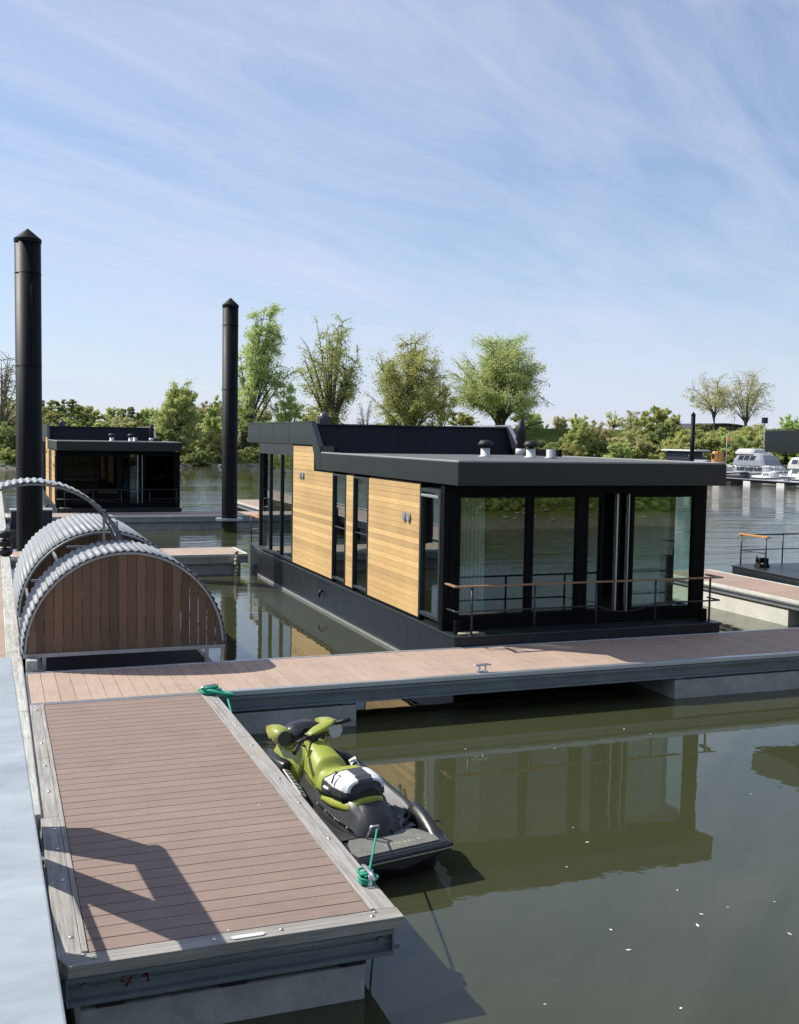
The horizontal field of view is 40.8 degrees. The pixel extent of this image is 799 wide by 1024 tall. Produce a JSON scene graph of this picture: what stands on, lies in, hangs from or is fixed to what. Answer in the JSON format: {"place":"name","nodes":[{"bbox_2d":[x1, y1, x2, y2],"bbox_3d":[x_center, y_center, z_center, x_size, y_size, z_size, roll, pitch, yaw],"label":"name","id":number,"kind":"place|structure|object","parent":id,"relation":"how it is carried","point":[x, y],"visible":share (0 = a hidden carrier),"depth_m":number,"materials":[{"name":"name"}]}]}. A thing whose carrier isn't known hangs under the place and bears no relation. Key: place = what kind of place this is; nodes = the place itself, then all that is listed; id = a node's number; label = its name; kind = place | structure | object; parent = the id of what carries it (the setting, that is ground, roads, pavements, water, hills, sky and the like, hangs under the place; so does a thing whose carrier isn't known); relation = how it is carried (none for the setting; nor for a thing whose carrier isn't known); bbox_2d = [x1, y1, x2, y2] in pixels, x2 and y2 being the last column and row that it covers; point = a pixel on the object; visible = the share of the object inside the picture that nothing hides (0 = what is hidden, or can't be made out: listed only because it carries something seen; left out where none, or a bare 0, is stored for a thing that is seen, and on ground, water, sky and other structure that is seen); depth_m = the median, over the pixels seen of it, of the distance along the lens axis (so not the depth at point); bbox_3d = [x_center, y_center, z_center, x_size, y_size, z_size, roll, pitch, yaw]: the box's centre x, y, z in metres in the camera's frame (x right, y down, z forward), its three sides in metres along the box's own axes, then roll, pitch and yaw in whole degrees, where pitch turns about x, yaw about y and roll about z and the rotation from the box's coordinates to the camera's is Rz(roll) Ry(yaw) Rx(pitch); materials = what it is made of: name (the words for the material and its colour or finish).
{"place":"outdoors","nodes":[
{"label":"outdoors","id":0,"kind":"place"},
{"bbox_2d":[0,420,792,469],"bbox_3d":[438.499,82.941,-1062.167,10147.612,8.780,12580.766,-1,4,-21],"label":"terrain","id":1,"kind":"structure","parent":0,"point":[557,434],"depth_m":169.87,"materials":[{"name":"green plant"}]},
{"bbox_2d":[0,421,15,453],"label":"shrub","id":2,"kind":"object","parent":1,"relation":"on","point":[6,432],"visible":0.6,"depth_m":125.42,"materials":[{"name":"green plant"}]},
{"bbox_2d":[0,447,15,462],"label":"shrub","id":3,"kind":"object","parent":1,"relation":"on","point":[6,452],"visible":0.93,"depth_m":121.86,"materials":[{"name":"green plant"}]},
{"bbox_2d":[0,352,43,424],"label":"bare tree","id":4,"kind":"object","parent":1,"relation":"on","point":[5,390],"visible":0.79,"depth_m":140.02,"materials":[{"name":"brown plant"}]},
{"bbox_2d":[42,406,65,425],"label":"shrub","id":5,"kind":"object","parent":1,"relation":"on","point":[51,416],"visible":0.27,"depth_m":151.48,"materials":[{"name":"green plant"}]},
{"bbox_2d":[54,399,90,421],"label":"shrub","id":6,"kind":"object","parent":1,"relation":"on","point":[76,408],"visible":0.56,"depth_m":162.81,"materials":[{"name":"green plant"}]},
{"bbox_2d":[73,405,108,423],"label":"shrub","id":7,"kind":"object","parent":1,"relation":"on","point":[89,409],"visible":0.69,"depth_m":166.74,"materials":[{"name":"green plant"}]},
{"bbox_2d":[100,406,126,423],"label":"shrub","id":8,"kind":"object","parent":1,"relation":"on","point":[110,412],"visible":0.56,"depth_m":169.31,"materials":[{"name":"green plant"}]},
{"bbox_2d":[109,415,135,426],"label":"shrub","id":9,"kind":"object","parent":1,"relation":"on","point":[122,423],"visible":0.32,"depth_m":160.75,"materials":[{"name":"green plant"}]},
{"bbox_2d":[121,407,143,425],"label":"shrub","id":10,"kind":"object","parent":1,"relation":"on","point":[131,413],"visible":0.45,"depth_m":170.66,"materials":[{"name":"green plant"}]},
{"bbox_2d":[134,407,158,426],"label":"shrub","id":11,"kind":"object","parent":1,"relation":"on","point":[146,416],"visible":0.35,"depth_m":174.03,"materials":[{"name":"green plant"}]},
{"bbox_2d":[155,429,187,453],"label":"shrub","id":12,"kind":"object","parent":1,"relation":"on","point":[171,437],"visible":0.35,"depth_m":148.80,"materials":[{"name":"green plant"}]},
{"bbox_2d":[148,377,204,443],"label":"willow tree","id":13,"kind":"object","parent":1,"relation":"on","point":[177,413],"visible":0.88,"depth_m":152.94,"materials":[{"name":"green plant"}]},
{"bbox_2d":[182,452,200,465],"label":"shrub","id":14,"kind":"object","parent":1,"relation":"on","point":[192,458],"visible":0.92,"depth_m":144.88,"materials":[{"name":"green plant"}]},
{"bbox_2d":[186,439,216,458],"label":"shrub","id":15,"kind":"object","parent":1,"relation":"on","point":[196,448],"visible":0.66,"depth_m":150.38,"materials":[{"name":"green plant"}]},
{"bbox_2d":[189,448,214,465],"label":"shrub","id":16,"kind":"object","parent":1,"relation":"on","point":[203,456],"visible":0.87,"depth_m":146.30,"materials":[{"name":"green plant"}]},
{"bbox_2d":[200,431,221,452],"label":"shrub","id":17,"kind":"object","parent":1,"relation":"on","point":[213,439],"visible":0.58,"depth_m":152.78,"materials":[{"name":"green plant"}]},
{"bbox_2d":[201,395,221,438],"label":"willow tree","id":18,"kind":"object","parent":1,"relation":"on","point":[211,418],"visible":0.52,"depth_m":157.37,"materials":[{"name":"green plant"}]},
{"bbox_2d":[239,446,258,460],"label":"shrub","id":19,"kind":"object","parent":1,"relation":"on","point":[248,451],"visible":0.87,"depth_m":153.44,"materials":[{"name":"green plant"}]},
{"bbox_2d":[220,302,298,454],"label":"willow tree","id":20,"kind":"object","parent":1,"relation":"on","point":[258,361],"visible":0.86,"depth_m":157.02,"materials":[{"name":"green plant"}]},
{"bbox_2d":[255,405,272,421],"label":"shrub","id":21,"kind":"object","parent":1,"relation":"on","point":[266,416],"visible":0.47,"depth_m":189.30,"materials":[{"name":"green plant"}]},
{"bbox_2d":[269,383,306,422],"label":"willow tree","id":22,"kind":"object","parent":1,"relation":"on","point":[294,410],"visible":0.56,"depth_m":157.99,"materials":[{"name":"green plant"}]},
{"bbox_2d":[288,311,370,423],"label":"willow tree","id":23,"kind":"object","parent":1,"relation":"on","point":[329,404],"visible":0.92,"depth_m":162.69,"materials":[{"name":"green plant"}]},
{"bbox_2d":[352,400,379,424],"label":"bare tree","id":24,"kind":"object","parent":1,"relation":"on","point":[362,416],"visible":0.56,"depth_m":178.68,"materials":[{"name":"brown plant"}]},
{"bbox_2d":[364,328,459,425],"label":"willow tree","id":25,"kind":"object","parent":1,"relation":"on","point":[416,404],"visible":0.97,"depth_m":168.88,"materials":[{"name":"green plant"}]},
{"bbox_2d":[425,382,459,425],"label":"willow tree","id":26,"kind":"object","parent":1,"relation":"on","point":[445,417],"visible":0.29,"depth_m":175.28,"materials":[{"name":"green plant"}]},
{"bbox_2d":[447,412,479,425],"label":"shrub","id":27,"kind":"object","parent":1,"relation":"on","point":[463,419],"visible":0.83,"depth_m":180.16,"materials":[{"name":"green plant"}]},
{"bbox_2d":[442,325,553,426],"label":"willow tree","id":28,"kind":"object","parent":1,"relation":"on","point":[502,372],"visible":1,"depth_m":172.19,"materials":[{"name":"green plant"}]},
{"bbox_2d":[511,411,544,428],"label":"shrub","id":29,"kind":"object","parent":1,"relation":"on","point":[531,424],"visible":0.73,"depth_m":177.64,"materials":[{"name":"green plant"}]},
{"bbox_2d":[552,416,568,428],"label":"willow tree","id":30,"kind":"object","parent":1,"relation":"on","point":[559,422],"visible":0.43,"depth_m":241.82,"materials":[{"name":"green plant"}]},
{"bbox_2d":[554,443,586,456],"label":"shrub","id":31,"kind":"object","parent":1,"relation":"on","point":[567,449],"visible":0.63,"depth_m":151.03,"materials":[{"name":"green plant"}]},
{"bbox_2d":[557,413,601,456],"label":"willow shrub","id":32,"kind":"object","parent":1,"relation":"on","point":[577,439],"visible":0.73,"depth_m":153.87,"materials":[{"name":"green plant"}]},
{"bbox_2d":[573,420,614,449],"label":"shrub","id":33,"kind":"object","parent":1,"relation":"on","point":[603,435],"visible":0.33,"depth_m":161.60,"materials":[{"name":"green plant"}]},
{"bbox_2d":[581,437,618,456],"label":"shrub","id":34,"kind":"object","parent":1,"relation":"on","point":[601,446],"visible":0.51,"depth_m":153.37,"materials":[{"name":"green plant"}]},
{"bbox_2d":[605,410,626,427],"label":"tree","id":35,"kind":"object","parent":1,"relation":"on","point":[614,423],"visible":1,"depth_m":172.50,"materials":[{"name":"green plant"}]},
{"bbox_2d":[603,441,636,458],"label":"shrub","id":36,"kind":"object","parent":1,"relation":"on","point":[625,451],"visible":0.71,"depth_m":149.44,"materials":[{"name":"green plant"}]},
{"bbox_2d":[606,429,656,458],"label":"shrub","id":37,"kind":"object","parent":1,"relation":"on","point":[638,446],"visible":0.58,"depth_m":155.77,"materials":[{"name":"green plant"}]},
{"bbox_2d":[620,410,643,429],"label":"bare tree","id":38,"kind":"object","parent":1,"relation":"on","point":[629,423],"visible":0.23,"depth_m":202.94,"materials":[{"name":"green plant"}]},
{"bbox_2d":[627,405,685,437],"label":"willow shrub","id":39,"kind":"object","parent":1,"relation":"on","point":[648,422],"visible":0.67,"depth_m":162.50,"materials":[{"name":"green plant"}]},
{"bbox_2d":[636,423,683,454],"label":"shrub","id":40,"kind":"object","parent":1,"relation":"on","point":[657,435],"visible":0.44,"depth_m":155.94,"materials":[{"name":"green plant"}]},
{"bbox_2d":[661,429,704,448],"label":"shrub","id":41,"kind":"object","parent":1,"relation":"on","point":[681,433],"visible":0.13,"depth_m":145.71,"materials":[{"name":"green plant"}]},
{"bbox_2d":[664,429,721,459],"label":"shrub","id":42,"kind":"object","parent":1,"relation":"on","point":[706,441],"visible":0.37,"depth_m":142.73,"materials":[{"name":"green plant"}]},
{"bbox_2d":[675,429,723,456],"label":"shrub","id":43,"kind":"object","parent":1,"relation":"on","point":[716,448],"visible":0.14,"depth_m":143.33,"materials":[{"name":"green plant"}]},
{"bbox_2d":[675,423,751,430],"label":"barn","id":44,"kind":"structure","parent":1,"relation":"on","point":[727,425],"depth_m":211.77,"materials":[{"name":"grey"}]},
{"bbox_2d":[679,373,757,429],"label":"poplar tree","id":45,"kind":"object","parent":1,"relation":"on","point":[719,398],"visible":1,"depth_m":169.00,"materials":[{"name":"green plant"}]},
{"bbox_2d":[708,434,750,467],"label":"shrub","id":46,"kind":"object","parent":1,"relation":"on","point":[724,438],"visible":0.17,"depth_m":142.35,"materials":[{"name":"green plant"}]},
{"bbox_2d":[719,443,748,463],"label":"shrub","id":47,"kind":"object","parent":1,"relation":"on","point":[729,451],"visible":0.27,"depth_m":140.22,"materials":[{"name":"green plant"}]},
{"bbox_2d":[724,435,757,465],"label":"shrub","id":48,"kind":"object","parent":1,"relation":"on","point":[741,443],"visible":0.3,"depth_m":139.21,"materials":[{"name":"green plant"}]},
{"bbox_2d":[713,370,774,426],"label":"poplar tree","id":49,"kind":"object","parent":1,"relation":"on","point":[745,417],"visible":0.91,"depth_m":171.21,"materials":[{"name":"green plant"}]},
{"bbox_2d":[728,425,766,441],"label":"shrub","id":50,"kind":"object","parent":1,"relation":"on","point":[750,433],"visible":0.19,"depth_m":143.65,"materials":[{"name":"green plant"}]},
{"bbox_2d":[778,414,798,430],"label":"tree","id":51,"kind":"object","parent":1,"relation":"on","point":[788,423],"visible":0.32,"depth_m":179.15,"materials":[{"name":"green plant"}]},
{"bbox_2d":[0,466,798,1023],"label":"water","id":52,"kind":"structure","parent":0,"point":[660,826],"depth_m":11.97,"materials":[{"name":"green liquid"}]},
{"bbox_2d":[0,488,41,845],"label":"pontoon","id":53,"kind":"object","parent":52,"relation":"on","point":[9,639],"visible":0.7,"depth_m":17.60,"materials":[{"name":"concrete"}]},
{"bbox_2d":[0,528,12,555],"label":"fender","id":54,"kind":"object","parent":53,"relation":"on","point":[5,534],"visible":1,"depth_m":30.96,"materials":[{"name":"rubber"}]},
{"bbox_2d":[0,657,66,1023],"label":"gangway","id":55,"kind":"object","parent":53,"relation":"on","point":[30,989],"visible":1,"depth_m":2.87,"materials":[{"name":"white metal"}]},
{"bbox_2d":[13,229,42,551],"bbox_3d":[-11.402,-2.195,33.034,1.290,12.850,1.290,-1,4,-21],"label":"mooring pile","id":56,"kind":"object","parent":52,"relation":"in","point":[28,344],"visible":0.81,"depth_m":32.62,"materials":[{"name":"metal"}]},
{"bbox_2d":[42,420,181,512],"bbox_3d":[-15.924,-2.113,57.451,5.764,5.570,17.263,-1,4,-21],"label":"houseboat","id":57,"kind":"object","parent":52,"relation":"on","point":[93,463],"visible":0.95,"depth_m":50.11,"materials":[{"name":"metal"}]},
{"bbox_2d":[43,440,45,493],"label":"window","id":58,"kind":"structure","parent":57,"relation":"in","point":[44,441],"depth_m":61.07,"materials":[{"name":"black glass"}]},
{"bbox_2d":[62,454,94,503],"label":"window","id":59,"kind":"structure","parent":57,"relation":"in","point":[78,470],"depth_m":49.36,"materials":[{"name":"black glass"}]},
{"bbox_2d":[95,454,118,503],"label":"window","id":60,"kind":"structure","parent":57,"relation":"in","point":[106,465],"depth_m":49.81,"materials":[{"name":"black glass"}]},
{"bbox_2d":[121,455,129,502],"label":"window","id":61,"kind":"structure","parent":57,"relation":"in","point":[125,459],"depth_m":50.09,"materials":[{"name":"black glass"}]},
{"bbox_2d":[137,455,142,502],"bbox_3d":[-11.680,-1.554,50.626,1.345,2.265,0.240,-1,4,-21],"label":"sliding door","id":62,"kind":"structure","parent":57,"relation":"in","point":[139,457],"depth_m":50.47,"materials":[{"name":"metal"}]},
{"bbox_2d":[143,455,174,502],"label":"window","id":63,"kind":"structure","parent":57,"relation":"in","point":[158,470],"depth_m":50.65,"materials":[{"name":"black glass"}]},
{"bbox_2d":[26,614,212,671],"bbox_3d":[-5.754,2.740,20.938,2.810,1.058,8.510,-1,4,-21],"label":"pontoon","id":64,"kind":"object","parent":52,"relation":"on","point":[121,660],"visible":0.07,"depth_m":17.86,"materials":[{"name":"concrete"}]},
{"bbox_2d":[26,658,37,672],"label":"timber block","id":65,"kind":"structure","parent":64,"relation":"attached to","point":[31,664],"depth_m":16.35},
{"bbox_2d":[13,513,163,614],"bbox_3d":[-6.434,1.131,22.632,3.184,1.911,4.453,-1,4,-21],"label":"arched shelter","id":66,"kind":"object","parent":64,"relation":"on","point":[43,542],"visible":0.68,"depth_m":21.00,"materials":[{"name":"silver metal"}]},
{"bbox_2d":[0,477,226,671],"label":"arched shelter","id":67,"kind":"object","parent":64,"relation":"on","point":[207,623],"visible":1,"depth_m":17.12,"materials":[{"name":"brown wood"}]},
{"bbox_2d":[10,547,248,578],"bbox_3d":[-8.267,1.821,32.913,6.950,1.158,2.060,-1,4,-21],"label":"pontoon","id":68,"kind":"object","parent":52,"relation":"on","point":[208,561],"visible":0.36,"depth_m":32.92,"materials":[{"name":"concrete"}]},
{"bbox_2d":[5,511,290,531],"bbox_3d":[-11.302,0.667,48.879,12.550,1.158,2.160,-1,4,-21],"label":"pontoon","id":69,"kind":"object","parent":52,"relation":"on","point":[163,520],"visible":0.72,"depth_m":48.51,"materials":[{"name":"concrete"}]},
{"bbox_2d":[10,508,52,528],"bbox_3d":[-15.204,0.256,44.320,1.680,0.780,1.080,-1,4,-21],"label":"storage box","id":70,"kind":"object","parent":69,"relation":"attached to","point":[47,515],"visible":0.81,"depth_m":44.02,"materials":[{"name":"grey metal"}]},
{"bbox_2d":[28,694,403,1023],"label":"pontoon","id":71,"kind":"object","parent":52,"relation":"on","point":[200,864],"visible":0.98,"depth_m":8.88,"materials":[{"name":"brown wood"}]},
{"bbox_2d":[198,685,263,750],"bbox_3d":[-1.954,2.750,14.151,0.390,0.482,2.598,-2,5,-34],"label":"mooring rope","id":72,"kind":"object","parent":71,"relation":"on","point":[214,690],"visible":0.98,"depth_m":14.98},
{"bbox_2d":[361,864,375,888],"bbox_3d":[-0.256,2.971,8.753,0.060,0.132,0.304,-1,4,-21],"label":"cleat","id":73,"kind":"object","parent":71,"relation":"on","point":[371,876],"visible":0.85,"depth_m":8.69,"materials":[{"name":"metal"}]},
{"bbox_2d":[356,829,378,884],"bbox_3d":[-0.281,3.027,9.625,0.185,0.342,1.866,1,4,-1],"label":"mooring rope","id":74,"kind":"object","parent":73,"relation":"attached to","point":[362,879],"visible":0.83,"depth_m":8.75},
{"bbox_2d":[216,298,242,531],"bbox_3d":[-7.515,-3.057,47.510,1.210,12.700,1.210,-1,4,-21],"label":"mooring pile","id":75,"kind":"object","parent":52,"relation":"in","point":[229,518],"visible":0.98,"depth_m":47.16,"materials":[{"name":"metal"}]},
{"bbox_2d":[237,499,291,523],"bbox_3d":[-6.052,0.189,57.040,4.160,1.158,9.360,-1,4,-21],"label":"pontoon","id":76,"kind":"object","parent":52,"relation":"on","point":[247,505],"visible":0.24,"depth_m":57.03,"materials":[{"name":"concrete"}]},
{"bbox_2d":[264,717,454,881],"bbox_3d":[-0.672,3.064,11.656,1.252,1.318,3.143,-3,5,-27],"label":"personal watercraft","id":77,"kind":"object","parent":52,"relation":"on","point":[354,802],"visible":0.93,"depth_m":11.02,"materials":[{"name":"plastic"}]},
{"bbox_2d":[24,627,798,733],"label":"pontoon","id":78,"kind":"object","parent":52,"relation":"on","point":[280,691],"visible":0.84,"depth_m":17.10,"materials":[{"name":"wood"}]},
{"bbox_2d":[248,412,726,650],"bbox_3d":[0.537,0.214,27.698,5.764,5.570,17.263,-1,4,-21],"label":"houseboat","id":79,"kind":"object","parent":52,"relation":"on","point":[398,532],"visible":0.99,"depth_m":21.43,"materials":[{"name":"paint"}]},
{"bbox_2d":[259,451,294,561],"bbox_3d":[-3.527,-0.250,30.775,0.112,2.940,3.900,-1,4,-21],"label":"window","id":80,"kind":"structure","parent":79,"relation":"in","point":[282,454],"depth_m":31.28,"materials":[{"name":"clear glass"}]},
{"bbox_2d":[263,459,291,547],"bbox_3d":[-3.291,-0.264,32.914,1.780,2.700,0.112,-1,4,-21],"label":"window","id":81,"kind":"structure","parent":79,"relation":"in","point":[265,460],"depth_m":32.60,"materials":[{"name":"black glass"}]},
{"bbox_2d":[331,474,346,582],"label":"window","id":82,"kind":"structure","parent":79,"relation":"in","point":[335,476],"depth_m":25.48,"materials":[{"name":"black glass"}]},
{"bbox_2d":[352,476,369,592],"bbox_3d":[-0.822,0.474,23.616,0.112,2.490,1.030,-1,4,-21],"label":"window","id":83,"kind":"structure","parent":79,"relation":"in","point":[355,532],"depth_m":24.00,"materials":[{"name":"black metal"}]},
{"bbox_2d":[418,488,440,621],"bbox_3d":[0.597,0.767,19.858,0.112,2.390,1.005,-1,4,-21],"label":"window","id":84,"kind":"structure","parent":79,"relation":"in","point":[423,500],"depth_m":20.22,"materials":[{"name":"black metal"}]},
{"bbox_2d":[455,494,530,619],"bbox_3d":[1.698,0.804,19.619,1.470,2.275,0.112,-1,4,-21],"label":"window","id":85,"kind":"structure","parent":79,"relation":"in","point":[527,497],"depth_m":19.67,"materials":[{"name":"clear glass"}]},
{"bbox_2d":[484,553,513,589],"bbox_3d":[1.917,1.380,24.724,1.100,0.760,1.000,-1,4,-21],"label":"table","id":86,"kind":"object","parent":79,"relation":"on","point":[493,557],"visible":0.46,"depth_m":24.50,"materials":[{"name":"grey wood"}]},
{"bbox_2d":[528,493,580,615],"bbox_3d":[2.879,0.793,20.064,1.045,2.275,0.112,-1,4,-21],"label":"window","id":87,"kind":"structure","parent":79,"relation":"in","point":[577,496],"depth_m":20.12,"materials":[{"name":"black metal"}]},
{"bbox_2d":[548,496,614,596],"bbox_3d":[4.088,0.745,23.980,1.350,2.200,0.630,-1,4,-21],"label":"kitchen cabinet","id":88,"kind":"object","parent":79,"relation":"in","point":[561,541],"visible":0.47,"depth_m":23.73,"materials":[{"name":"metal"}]},
{"bbox_2d":[583,493,604,613],"bbox_3d":[3.661,0.786,20.359,0.405,2.275,0.112,-1,4,-21],"label":"window","id":89,"kind":"structure","parent":79,"relation":"in","point":[601,505],"depth_m":20.33,"materials":[{"name":"black metal"}]},
{"bbox_2d":[611,493,675,610],"bbox_3d":[4.781,0.773,20.873,1.345,2.265,0.240,-1,4,-21],"label":"sliding door","id":90,"kind":"structure","parent":79,"relation":"in","point":[618,496],"depth_m":20.69,"materials":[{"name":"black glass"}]},
{"bbox_2d":[627,493,697,610],"bbox_3d":[5.111,0.772,20.905,1.495,2.275,0.112,-1,4,-21],"label":"window","id":91,"kind":"structure","parent":79,"relation":"in","point":[693,522],"depth_m":20.92,"materials":[{"name":"clear glass"}]},
{"bbox_2d":[661,449,710,460],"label":"boat","id":92,"kind":"object","parent":52,"relation":"on","point":[677,454],"visible":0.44,"depth_m":125.52,"materials":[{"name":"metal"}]},
{"bbox_2d":[690,412,695,460],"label":"mooring pile","id":93,"kind":"object","parent":52,"relation":"in","point":[692,435],"visible":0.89,"depth_m":118.60,"materials":[{"name":"metal"}]},
{"bbox_2d":[694,451,747,483],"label":"motor boat","id":94,"kind":"object","parent":52,"relation":"on","point":[717,456],"visible":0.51,"depth_m":116.00,"materials":[{"name":"white plastic"}]},
{"bbox_2d":[673,569,798,625],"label":"pontoon","id":95,"kind":"object","parent":52,"relation":"on","point":[771,601],"visible":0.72,"depth_m":27.07,"materials":[{"name":"concrete"}]},
{"bbox_2d":[732,449,789,478],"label":"motor boat","id":96,"kind":"object","parent":52,"relation":"on","point":[758,462],"visible":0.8,"depth_m":112.79,"materials":[{"name":"plastic"}]},
{"bbox_2d":[726,477,798,487],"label":"pontoon","id":97,"kind":"object","parent":52,"relation":"on","point":[758,482],"visible":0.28,"depth_m":107.15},
{"bbox_2d":[731,429,798,585],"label":"houseboat","id":98,"kind":"object","parent":52,"relation":"on","point":[784,442],"visible":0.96,"depth_m":28.93,"materials":[{"name":"paint"}]},
{"bbox_2d":[754,556,769,567],"bbox_3d":[10.152,1.378,30.164,0.453,0.344,0.250,-1,4,-21],"label":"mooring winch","id":99,"kind":"object","parent":98,"relation":"on","point":[758,561],"visible":0.96,"depth_m":30.11,"materials":[{"name":"metal"}]},
{"bbox_2d":[750,470,788,486],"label":"motor boat","id":100,"kind":"object","parent":52,"relation":"on","point":[771,475],"visible":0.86,"depth_m":108.80,"materials":[{"name":"plastic"}]},
{"bbox_2d":[782,457,798,480],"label":"motor boat","id":101,"kind":"object","parent":52,"relation":"on","point":[793,464],"visible":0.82,"depth_m":106.94,"materials":[{"name":"plastic"}]},
{"bbox_2d":[0,0,798,430],"label":"sky","id":102,"kind":"structure","parent":0,"point":[612,185],"materials":[{"name":"blue"}]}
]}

